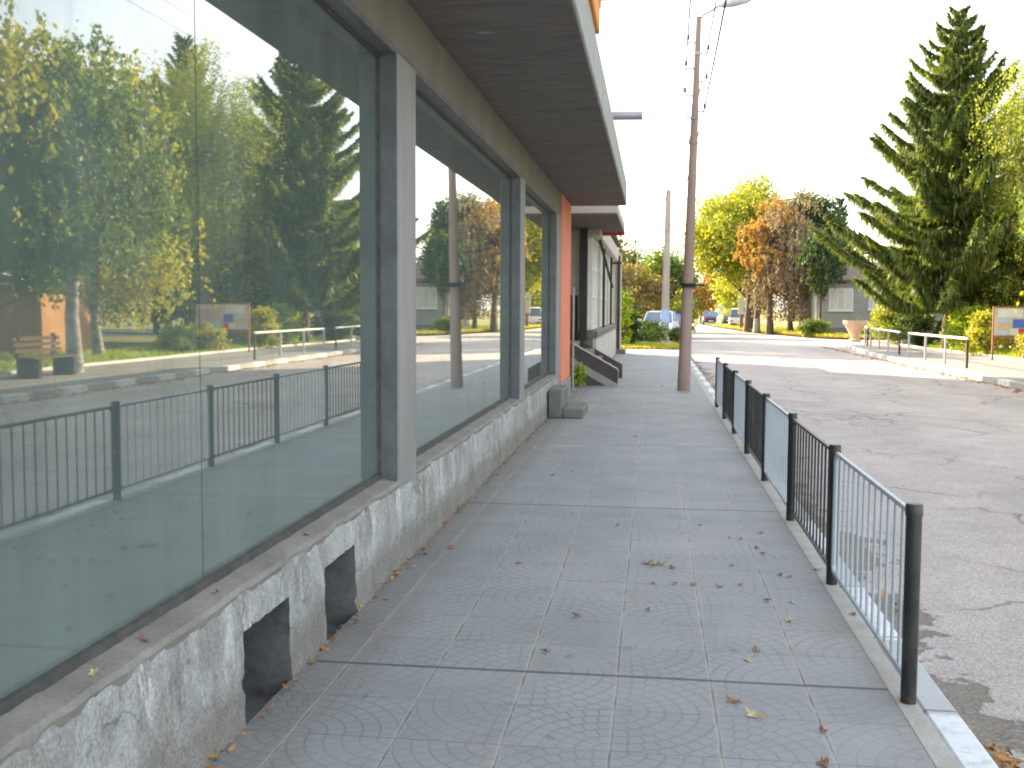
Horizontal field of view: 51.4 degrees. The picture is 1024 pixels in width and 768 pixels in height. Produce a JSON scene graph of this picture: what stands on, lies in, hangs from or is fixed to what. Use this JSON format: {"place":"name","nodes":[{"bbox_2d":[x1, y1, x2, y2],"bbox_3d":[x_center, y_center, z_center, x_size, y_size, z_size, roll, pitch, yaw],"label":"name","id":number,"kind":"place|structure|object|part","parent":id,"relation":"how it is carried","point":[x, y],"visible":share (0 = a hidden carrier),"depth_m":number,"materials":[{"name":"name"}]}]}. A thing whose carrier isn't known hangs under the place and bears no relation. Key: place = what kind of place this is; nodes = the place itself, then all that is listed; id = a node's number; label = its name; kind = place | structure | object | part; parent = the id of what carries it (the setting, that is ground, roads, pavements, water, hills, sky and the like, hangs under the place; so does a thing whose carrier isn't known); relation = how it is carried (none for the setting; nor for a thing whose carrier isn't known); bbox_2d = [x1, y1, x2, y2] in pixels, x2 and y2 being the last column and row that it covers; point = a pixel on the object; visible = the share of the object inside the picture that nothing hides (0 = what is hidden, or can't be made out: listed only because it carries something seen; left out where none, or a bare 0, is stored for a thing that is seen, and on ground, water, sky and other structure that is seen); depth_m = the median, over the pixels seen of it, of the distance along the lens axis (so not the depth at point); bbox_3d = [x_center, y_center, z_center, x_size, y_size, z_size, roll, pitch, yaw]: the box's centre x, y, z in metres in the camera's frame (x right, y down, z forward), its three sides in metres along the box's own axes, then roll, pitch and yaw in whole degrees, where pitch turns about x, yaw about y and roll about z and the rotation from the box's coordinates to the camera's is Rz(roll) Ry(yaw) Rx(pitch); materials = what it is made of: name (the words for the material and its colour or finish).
{"place":"outdoors","nodes":[
{"label":"outdoors","id":0,"kind":"place"},
{"bbox_2d":[208,349,935,767],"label":"pavement","id":1,"kind":"structure","parent":0,"point":[436,659],"depth_m":5.08,"materials":[{"name":"concrete"}]},
{"bbox_2d":[0,0,642,767],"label":"shop building","id":2,"kind":"structure","parent":1,"relation":"on","point":[278,278],"depth_m":4.26,"materials":[{"name":"paint"}]},
{"bbox_2d":[88,667,97,675],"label":"fallen leaf","id":3,"kind":"object","parent":2,"relation":"on","point":[92,672],"visible":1,"depth_m":2.99,"materials":[{"name":"yellow plant"}]},
{"bbox_2d":[140,632,148,642],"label":"fallen leaf","id":4,"kind":"object","parent":2,"relation":"on","point":[142,636],"visible":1,"depth_m":3.29,"materials":[{"name":"brown plant"}]},
{"bbox_2d":[0,0,397,715],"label":"window","id":5,"kind":"structure","parent":2,"relation":"in","point":[199,236],"depth_m":3.65,"materials":[{"name":"clear glass"}]},
{"bbox_2d":[416,71,520,456],"bbox_3d":[-0.333,-0.909,9.471,0.142,2.527,5.408,1,4,8],"label":"window","id":6,"kind":"structure","parent":2,"relation":"in","point":[468,196],"depth_m":9.00,"materials":[{"name":"clear glass"}]},
{"bbox_2d":[524,182,556,389],"bbox_3d":[0.346,-1.268,14.588,0.142,2.527,4.138,1,4,8],"label":"window","id":7,"kind":"structure","parent":2,"relation":"in","point":[540,218],"depth_m":15.22,"materials":[{"name":"clear glass"}]},
{"bbox_2d":[205,416,552,767],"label":"wall foot litter","id":8,"kind":"object","parent":1,"relation":"on","point":[232,747],"depth_m":5.62,"materials":[{"name":"brown plant"}]},
{"bbox_2d":[548,385,587,418],"bbox_3d":[0.835,0.253,15.732,0.505,0.400,1.100,1,4,8],"label":"doorstep","id":9,"kind":"object","parent":1,"relation":"on","point":[559,406],"visible":1,"depth_m":15.21,"materials":[{"name":"concrete"}]},
{"bbox_2d":[570,358,587,385],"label":"wild plant","id":10,"kind":"object","parent":1,"relation":"on","point":[579,375],"visible":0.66,"depth_m":21.50,"materials":[{"name":"green plant"}]},
{"bbox_2d":[570,206,625,385],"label":"neighbour building","id":11,"kind":"structure","parent":1,"relation":"on","point":[596,265],"depth_m":24.23,"materials":[{"name":"grey paint"}]},
{"bbox_2d":[570,295,577,339],"bbox_3d":[1.062,-1.526,24.390,0.895,1.008,0.090,1,4,8],"label":"door","id":12,"kind":"structure","parent":11,"relation":"in","point":[576,296],"depth_m":24.30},
{"bbox_2d":[587,237,597,329],"bbox_3d":[1.952,-2.390,25.662,0.098,2.120,2.400,1,4,8],"label":"window","id":13,"kind":"structure","parent":11,"relation":"in","point":[592,244],"depth_m":24.99,"materials":[{"name":"glass"}]},
{"bbox_2d":[600,252,602,326],"bbox_3d":[2.288,-2.568,28.194,0.098,2.120,2.400,1,4,8],"label":"window","id":14,"kind":"structure","parent":11,"relation":"in","point":[601,252],"depth_m":29.27,"materials":[{"name":"white paint"}]},
{"bbox_2d":[605,254,606,324],"bbox_3d":[2.624,-2.745,30.726,0.098,2.120,2.400,1,4,8],"label":"window","id":15,"kind":"structure","parent":11,"relation":"in","point":[606,254],"depth_m":31.83,"materials":[{"name":"white paint"}]},
{"bbox_2d":[609,257,609,323],"bbox_3d":[2.960,-2.923,33.257,0.098,2.120,2.400,1,4,8],"label":"window","id":16,"kind":"structure","parent":11,"relation":"in","point":[609,257],"depth_m":34.38,"materials":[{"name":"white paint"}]},
{"bbox_2d":[612,267,612,322],"bbox_3d":[3.296,-3.101,35.789,0.098,2.120,2.400,1,4,8],"label":"window","id":17,"kind":"structure","parent":11,"relation":"in","point":[612,267],"depth_m":36.91,"materials":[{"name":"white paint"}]},
{"bbox_2d":[677,0,751,390],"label":"utility pole","id":18,"kind":"object","parent":1,"relation":"on","point":[684,362],"visible":0.93,"depth_m":20.23,"materials":[{"name":"weathered wood"},{"name":"galvanised metal"},{"name":"brown porcelain"}]},
{"bbox_2d":[664,0,690,206],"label":"power cable","id":19,"kind":"object","parent":18,"relation":"attached to","point":[682,87],"visible":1,"depth_m":21.52,"materials":[{"name":"black rubber"}]},
{"bbox_2d":[672,0,716,201],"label":"power cable","id":20,"kind":"object","parent":18,"relation":"attached to","point":[701,79],"visible":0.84,"depth_m":21.13,"materials":[{"name":"black rubber"}]},
{"bbox_2d":[671,0,726,224],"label":"power cable","id":21,"kind":"object","parent":18,"relation":"attached to","point":[725,2],"visible":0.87,"depth_m":16.06,"materials":[{"name":"black rubber"}]},
{"bbox_2d":[727,695,741,703],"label":"fallen leaf","id":22,"kind":"object","parent":1,"relation":"on","point":[732,699],"visible":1,"depth_m":4.25,"materials":[{"name":"brown plant"}]},
{"bbox_2d":[746,707,764,718],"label":"fallen leaf","id":23,"kind":"object","parent":1,"relation":"on","point":[754,714],"visible":1,"depth_m":4.09,"materials":[{"name":"yellow plant"}]},
{"bbox_2d":[816,755,829,766],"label":"fallen leaf","id":24,"kind":"object","parent":1,"relation":"on","point":[825,761],"visible":1,"depth_m":3.66,"materials":[{"name":"brown plant"}]},
{"bbox_2d":[637,311,873,340],"bbox_3d":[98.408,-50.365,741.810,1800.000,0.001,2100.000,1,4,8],"label":"ground","id":25,"kind":"structure","parent":0,"point":[762,317],"depth_m":104.76,"materials":[{"name":"green plant"}]},
{"bbox_2d":[620,236,637,251],"bbox_3d":[0.597,-9.384,62.764,12.569,13.187,11.585,3,5,31],"label":"walnut tree","id":26,"kind":"object","parent":25,"relation":"on","point":[635,242],"depth_m":63.70,"materials":[{"name":"green plant"}]},
{"bbox_2d":[636,233,637,320],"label":"antenna mast","id":27,"kind":"object","parent":25,"relation":"on","point":[637,251],"visible":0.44,"depth_m":71.03,"materials":[{"name":"metal"}]},
{"bbox_2d":[618,244,658,320],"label":"walnut tree","id":28,"kind":"object","parent":25,"relation":"on","point":[634,256],"visible":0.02,"depth_m":80.97,"materials":[{"name":"green plant"}]},
{"bbox_2d":[622,260,677,319],"bbox_3d":[7.770,-5.360,65.241,6.006,4.882,6.206,1,4,8],"label":"autumn tree","id":29,"kind":"object","parent":25,"relation":"on","point":[645,292],"visible":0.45,"depth_m":64.18,"materials":[{"name":"brown plant"}]},
{"bbox_2d":[632,244,711,326],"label":"walnut tree","id":30,"kind":"object","parent":25,"relation":"on","point":[676,268],"visible":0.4,"depth_m":65.92,"materials":[{"name":"green plant"}]},
{"bbox_2d":[678,349,959,767],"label":"pavement edging","id":31,"kind":"object","parent":25,"relation":"on","point":[931,742],"visible":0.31,"depth_m":5.07,"materials":[{"name":"concrete"}]},
{"bbox_2d":[715,357,923,704],"bbox_3d":[2.432,0.431,10.623,0.068,0.823,13.018,1,4,8],"label":"pedestrian fence","id":32,"kind":"object","parent":31,"relation":"on","point":[745,406],"visible":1,"depth_m":5.99,"materials":[{"name":"black metal"}]},
{"bbox_2d":[691,360,998,767],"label":"kerb","id":33,"kind":"structure","parent":25,"relation":"on","point":[964,746],"depth_m":4.23,"materials":[{"name":"grey concrete"}]},
{"bbox_2d":[714,324,886,337],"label":"roadside grass","id":34,"kind":"structure","parent":0,"point":[783,330],"depth_m":70.38,"materials":[{"name":"green plant"}]},
{"bbox_2d":[596,0,1023,310],"label":"sky","id":35,"kind":"structure","parent":0,"point":[801,86],"materials":[{"name":"white"}]},
{"bbox_2d":[694,319,939,338],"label":"verge","id":36,"kind":"structure","parent":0,"point":[778,323],"depth_m":121.10,"materials":[{"name":"green plant"}]},
{"bbox_2d":[693,268,720,322],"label":"orange tree","id":37,"kind":"object","parent":36,"relation":"on","point":[703,292],"visible":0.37,"depth_m":123.63,"materials":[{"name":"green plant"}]},
{"bbox_2d":[716,311,729,323],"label":"parked car","id":38,"kind":"object","parent":36,"relation":"on","point":[724,320],"visible":0.31,"depth_m":107.78,"materials":[{"name":"teal paint"}]},
{"bbox_2d":[728,308,744,328],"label":"parked car","id":39,"kind":"object","parent":36,"relation":"on","point":[734,317],"visible":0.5,"depth_m":92.97,"materials":[{"name":"white paint"}]},
{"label":"windows","id":40,"kind":"part","parent":39,"relation":"part of","materials":[{"name":"clear glass"}]},
{"bbox_2d":[674,165,809,331],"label":"maple tree","id":41,"kind":"object","parent":36,"relation":"on","point":[720,221],"visible":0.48,"depth_m":77.19,"materials":[{"name":"yellow plant"}]},
{"bbox_2d":[706,270,778,321],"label":"maple tree","id":42,"kind":"object","parent":36,"relation":"on","point":[725,302],"visible":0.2,"depth_m":96.58,"materials":[{"name":"yellow plant"}]},
{"bbox_2d":[738,294,754,330],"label":"billboard","id":43,"kind":"object","parent":36,"relation":"on","point":[741,306],"visible":0.31,"depth_m":84.13},
{"bbox_2d":[753,290,759,332],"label":"tree trunk","id":44,"kind":"object","parent":36,"relation":"on","point":[756,326],"visible":0.63,"depth_m":76.04,"materials":[{"name":"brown plant"}]},
{"bbox_2d":[732,193,806,333],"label":"orange tree","id":45,"kind":"object","parent":36,"relation":"on","point":[753,234],"visible":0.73,"depth_m":71.84,"materials":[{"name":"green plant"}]},
{"bbox_2d":[714,325,875,337],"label":"roadside leaves","id":46,"kind":"object","parent":36,"relation":"on","point":[795,334],"visible":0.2,"depth_m":66.96,"materials":[{"name":"plant"}]},
{"bbox_2d":[741,187,849,331],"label":"drooping tree","id":47,"kind":"object","parent":36,"relation":"on","point":[793,298],"visible":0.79,"depth_m":70.80,"materials":[{"name":"brown plant"}]},
{"bbox_2d":[795,304,802,331],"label":"triangle sign","id":48,"kind":"object","parent":36,"relation":"on","point":[799,310],"visible":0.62,"depth_m":70.45,"materials":[{"name":"metal"}]},
{"bbox_2d":[795,317,833,337],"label":"shrub","id":49,"kind":"object","parent":36,"relation":"on","point":[815,326],"visible":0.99,"depth_m":64.27,"materials":[{"name":"green plant"}]},
{"bbox_2d":[775,184,854,299],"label":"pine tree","id":50,"kind":"object","parent":36,"relation":"on","point":[817,218],"visible":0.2,"depth_m":75.12,"materials":[{"name":"green plant"}]},
{"bbox_2d":[787,227,847,320],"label":"yew tree","id":51,"kind":"object","parent":36,"relation":"on","point":[822,272],"visible":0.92,"depth_m":66.02,"materials":[{"name":"green plant"}]},
{"bbox_2d":[831,196,855,266],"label":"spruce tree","id":52,"kind":"object","parent":36,"relation":"on","point":[840,203],"visible":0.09,"depth_m":84.35,"materials":[{"name":"green plant"}]},
{"bbox_2d":[846,225,875,264],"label":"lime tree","id":53,"kind":"object","parent":36,"relation":"on","point":[854,230],"depth_m":90.61,"materials":[{"name":"green plant"}]},
{"bbox_2d":[798,262,955,335],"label":"grey house","id":54,"kind":"structure","parent":36,"relation":"on","point":[843,301],"depth_m":67.63,"materials":[{"name":"paint"}]},
{"bbox_2d":[827,288,853,311],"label":"window","id":55,"kind":"structure","parent":54,"relation":"in","point":[840,299],"depth_m":67.60,"materials":[{"name":"white paint"}]},
{"bbox_2d":[867,288,881,310],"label":"window","id":56,"kind":"structure","parent":54,"relation":"in","point":[871,305],"depth_m":67.38,"materials":[{"name":"white paint"}]},
{"bbox_2d":[857,318,927,339],"bbox_3d":[22.131,-3.191,62.043,4.457,1.894,2.237,1,4,8],"label":"shrub","id":57,"kind":"object","parent":36,"relation":"on","point":[869,331],"visible":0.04,"depth_m":62.20,"materials":[{"name":"green plant"}]},
{"bbox_2d":[691,323,1023,767],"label":"road","id":58,"kind":"structure","parent":0,"point":[947,451],"depth_m":10.64,"materials":[{"name":"grey asphalt"}]},
{"bbox_2d":[675,312,680,328],"bbox_3d":[9.420,-3.360,61.209,1.730,1.495,4.204,1,4,8],"label":"parked car","id":59,"kind":"object","parent":58,"relation":"on","point":[678,314],"depth_m":60.68,"materials":[{"name":"blue paint"}]},
{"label":"windows","id":60,"kind":"part","parent":59,"relation":"part of","materials":[{"name":"clear glass"}]},
{"bbox_2d":[669,287,698,333],"bbox_3d":[9.879,-4.180,62.111,2.296,2.992,2.367,1,4,8],"label":"shrub","id":61,"kind":"object","parent":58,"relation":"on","point":[676,307],"visible":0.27,"depth_m":61.92,"materials":[{"name":"green plant"}]},
{"bbox_2d":[701,311,717,324],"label":"parked car","id":62,"kind":"object","parent":58,"relation":"on","point":[708,318],"visible":0.69,"depth_m":115.33,"materials":[{"name":"paint"}]},
{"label":"windows","id":63,"kind":"part","parent":62,"relation":"part of","materials":[{"name":"glass"}]},
{"bbox_2d":[692,359,1023,767],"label":"gutter litter","id":64,"kind":"object","parent":58,"relation":"on","point":[1001,757],"visible":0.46,"depth_m":3.92,"materials":[{"name":"brown plant"}]},
{"bbox_2d":[823,347,1023,392],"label":"gutter litter","id":65,"kind":"object","parent":58,"relation":"on","point":[950,375],"visible":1,"depth_m":28.29,"materials":[{"name":"brown plant"}]},
{"bbox_2d":[843,340,1023,389],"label":"kerb","id":66,"kind":"structure","parent":58,"relation":"on","point":[996,380],"depth_m":28.84,"materials":[{"name":"grey concrete"}]},
{"bbox_2d":[794,25,1021,204],"bbox_3d":[13.564,-9.384,29.900,0.140,0.660,92.001,1,4,8],"label":"power cable","id":67,"kind":"object","parent":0,"point":[932,97],"visible":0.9,"depth_m":35.17,"materials":[{"name":"black rubber"}]},
{"bbox_2d":[804,5,1021,192],"bbox_3d":[13.567,-9.880,29.865,0.140,0.766,92.001,1,4,8],"label":"power cable","id":68,"kind":"object","parent":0,"point":[932,83],"visible":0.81,"depth_m":35.83,"materials":[{"name":"black rubber"}]},
{"bbox_2d":[847,341,1023,382],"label":"pavement","id":69,"kind":"structure","parent":0,"point":[1008,369],"depth_m":33.47,"materials":[{"name":"concrete"}]},
{"bbox_2d":[843,320,867,341],"bbox_3d":[17.125,-2.643,53.158,1.200,1.050,1.170,1,4,8],"label":"concrete urn","id":70,"kind":"object","parent":69,"relation":"on","point":[854,328],"visible":0.99,"depth_m":52.87,"materials":[{"name":"beige concrete"}]},
{"bbox_2d":[864,325,870,345],"bbox_3d":[16.472,-2.268,49.399,0.258,0.845,5.288,2,4,20],"label":"kerb railing","id":71,"kind":"object","parent":69,"relation":"on","point":[866,330],"visible":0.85,"depth_m":48.82,"materials":[{"name":"metal"}]},
{"bbox_2d":[870,327,900,354],"bbox_3d":[14.494,-1.720,41.540,0.097,0.845,8.284,1,4,12],"label":"kerb railing","id":72,"kind":"object","parent":69,"relation":"on","point":[899,332],"visible":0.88,"depth_m":40.17,"materials":[{"name":"metal"}]},
{"bbox_2d":[907,332,968,367],"bbox_3d":[12.859,-1.081,32.397,0.083,0.845,6.856,1,4,8],"label":"kerb railing","id":73,"kind":"object","parent":69,"relation":"on","point":[945,344],"visible":0.98,"depth_m":31.21,"materials":[{"name":"metal"}]},
{"bbox_2d":[898,344,1023,361],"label":"path kerb","id":74,"kind":"structure","parent":69,"relation":"on","point":[988,355],"depth_m":37.68,"materials":[{"name":"grey concrete"}]},
{"bbox_2d":[1014,96,1023,239],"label":"birch tree","id":75,"kind":"object","parent":69,"relation":"on","point":[1021,217],"visible":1,"depth_m":22.92,"materials":[{"name":"green plant"}]},
{"bbox_2d":[986,191,1021,291],"bbox_3d":[28.045,-6.886,59.063,10.203,9.030,10.108,1,4,8],"label":"lime tree","id":76,"kind":"object","parent":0,"point":[998,286],"visible":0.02,"depth_m":55.96,"materials":[{"name":"green plant"}]},
{"label":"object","id":77,"kind":"structure","parent":0,"visible":0},
{"bbox_2d":[621,288,640,343],"bbox_3d":[4.564,-2.748,43.893,1.517,2.671,1.554,1,4,8],"label":"shrub","id":78,"kind":"object","parent":77,"relation":"on","point":[627,300],"visible":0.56,"depth_m":43.58,"materials":[{"name":"green plant"}]},
{"bbox_2d":[623,304,646,343],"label":"shrub","id":79,"kind":"object","parent":77,"relation":"on","point":[634,329],"visible":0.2,"depth_m":45.25,"materials":[{"name":"green plant"}]},
{"bbox_2d":[619,341,678,348],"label":"verge grass","id":80,"kind":"structure","parent":77,"relation":"on","point":[673,345],"depth_m":42.82,"materials":[{"name":"green plant"}]},
{"bbox_2d":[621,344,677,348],"bbox_3d":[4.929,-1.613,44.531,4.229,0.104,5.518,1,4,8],"label":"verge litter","id":81,"kind":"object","parent":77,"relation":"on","point":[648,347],"visible":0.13,"depth_m":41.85,"materials":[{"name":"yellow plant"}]},
{"label":"parking yard","id":82,"kind":"structure","parent":0,"visible":0},
{"bbox_2d":[618,241,645,297],"bbox_3d":[4.260,-4.704,51.794,3.774,5.463,3.689,-1,4,-22],"label":"autumn tree","id":83,"kind":"object","parent":82,"relation":"on","point":[626,275],"visible":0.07,"depth_m":51.02,"materials":[{"name":"orange plant"}]},
{"bbox_2d":[635,316,670,342],"bbox_3d":[6.333,-2.418,49.077,1.849,1.464,2.161,3,5,31],"label":"shrub","id":84,"kind":"object","parent":82,"relation":"on","point":[653,333],"visible":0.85,"depth_m":48.77,"materials":[{"name":"green plant"}]},
{"bbox_2d":[640,311,678,339],"bbox_3d":[7.757,-3.081,55.888,1.750,1.495,4.104,1,4,14],"label":"parked car","id":85,"kind":"object","parent":82,"relation":"on","point":[673,319],"visible":0.21,"depth_m":55.44,"materials":[{"name":"white paint"}]},
{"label":"windows","id":86,"kind":"part","parent":85,"relation":"part of","materials":[{"name":"clear glass"}]},
{"bbox_2d":[661,190,672,341],"bbox_3d":[7.458,-5.671,51.701,0.526,7.404,0.424,-2,4,-25],"label":"utility pole","id":87,"kind":"object","parent":82,"relation":"on","point":[666,282],"visible":0.92,"depth_m":51.56,"materials":[{"name":"grey concrete"}]},
{"bbox_2d":[666,326,679,342],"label":"shrub","id":88,"kind":"object","parent":82,"relation":"on","point":[674,334],"visible":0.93,"depth_m":49.74,"materials":[{"name":"green plant"}]},
{"label":"garden lawn","id":89,"kind":"structure","parent":0,"visible":0},
{"bbox_2d":[863,297,935,343],"bbox_3d":[18.404,-3.048,50.321,3.228,2.490,3.196,3,5,29],"label":"shrub","id":90,"kind":"object","parent":89,"relation":"on","point":[884,319],"visible":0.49,"depth_m":50.05,"materials":[{"name":"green plant"}]},
{"bbox_2d":[885,313,942,346],"bbox_3d":[18.067,-2.309,46.400,3.346,2.270,2.576,-1,4,-20],"label":"shrub","id":91,"kind":"object","parent":89,"relation":"on","point":[923,324],"visible":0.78,"depth_m":46.19,"materials":[{"name":"green plant"}]},
{"bbox_2d":[808,4,1023,348],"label":"spruce tree","id":92,"kind":"object","parent":89,"relation":"on","point":[937,261],"visible":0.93,"depth_m":40.99,"materials":[{"name":"green plant"}]},
{"bbox_2d":[902,340,1020,357],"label":"garden grass","id":93,"kind":"structure","parent":89,"relation":"on","point":[1001,351],"depth_m":39.64,"materials":[{"name":"green plant"}]},
{"bbox_2d":[939,302,992,348],"bbox_3d":[17.184,-1.910,39.736,3.183,2.495,2.570,1,4,8],"label":"shrub","id":94,"kind":"object","parent":89,"relation":"on","point":[959,318],"visible":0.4,"depth_m":39.45,"materials":[{"name":"green plant"}]},
{"bbox_2d":[950,50,1023,306],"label":"birch tree","id":95,"kind":"object","parent":89,"relation":"on","point":[1013,154],"visible":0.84,"depth_m":38.88,"materials":[{"name":"green plant"}]},
{"bbox_2d":[960,307,1014,355],"bbox_3d":[16.426,-1.756,36.844,1.794,1.795,1.886,2,5,27],"label":"shrub","id":96,"kind":"object","parent":89,"relation":"on","point":[980,336],"visible":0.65,"depth_m":36.60,"materials":[{"name":"yellow plant"}]},
{"bbox_2d":[991,306,1023,359],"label":"notice board","id":97,"kind":"object","parent":89,"relation":"on","point":[1007,321],"visible":0.92,"depth_m":33.98,"materials":[{"name":"beige paint"}]},
{"bbox_2d":[995,338,1020,348],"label":"garden wall","id":98,"kind":"structure","parent":89,"relation":"on","point":[1012,340],"depth_m":41.52,"materials":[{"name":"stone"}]},
{"bbox_2d":[995,180,1023,288],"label":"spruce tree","id":99,"kind":"object","parent":89,"relation":"on","point":[1001,259],"visible":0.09,"depth_m":42.55,"materials":[{"name":"green plant"}]},
{"bbox_2d":[1009,332,1023,360],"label":"shrub","id":100,"kind":"object","parent":89,"relation":"on","point":[1020,341],"visible":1,"depth_m":32.85,"materials":[{"name":"yellow plant"}]},
{"bbox_2d":[1014,219,1023,312],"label":"birch tree","id":101,"kind":"object","parent":89,"relation":"on","point":[1021,292],"visible":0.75,"depth_m":28.97,"materials":[{"name":"yellow plant"}]}
]}

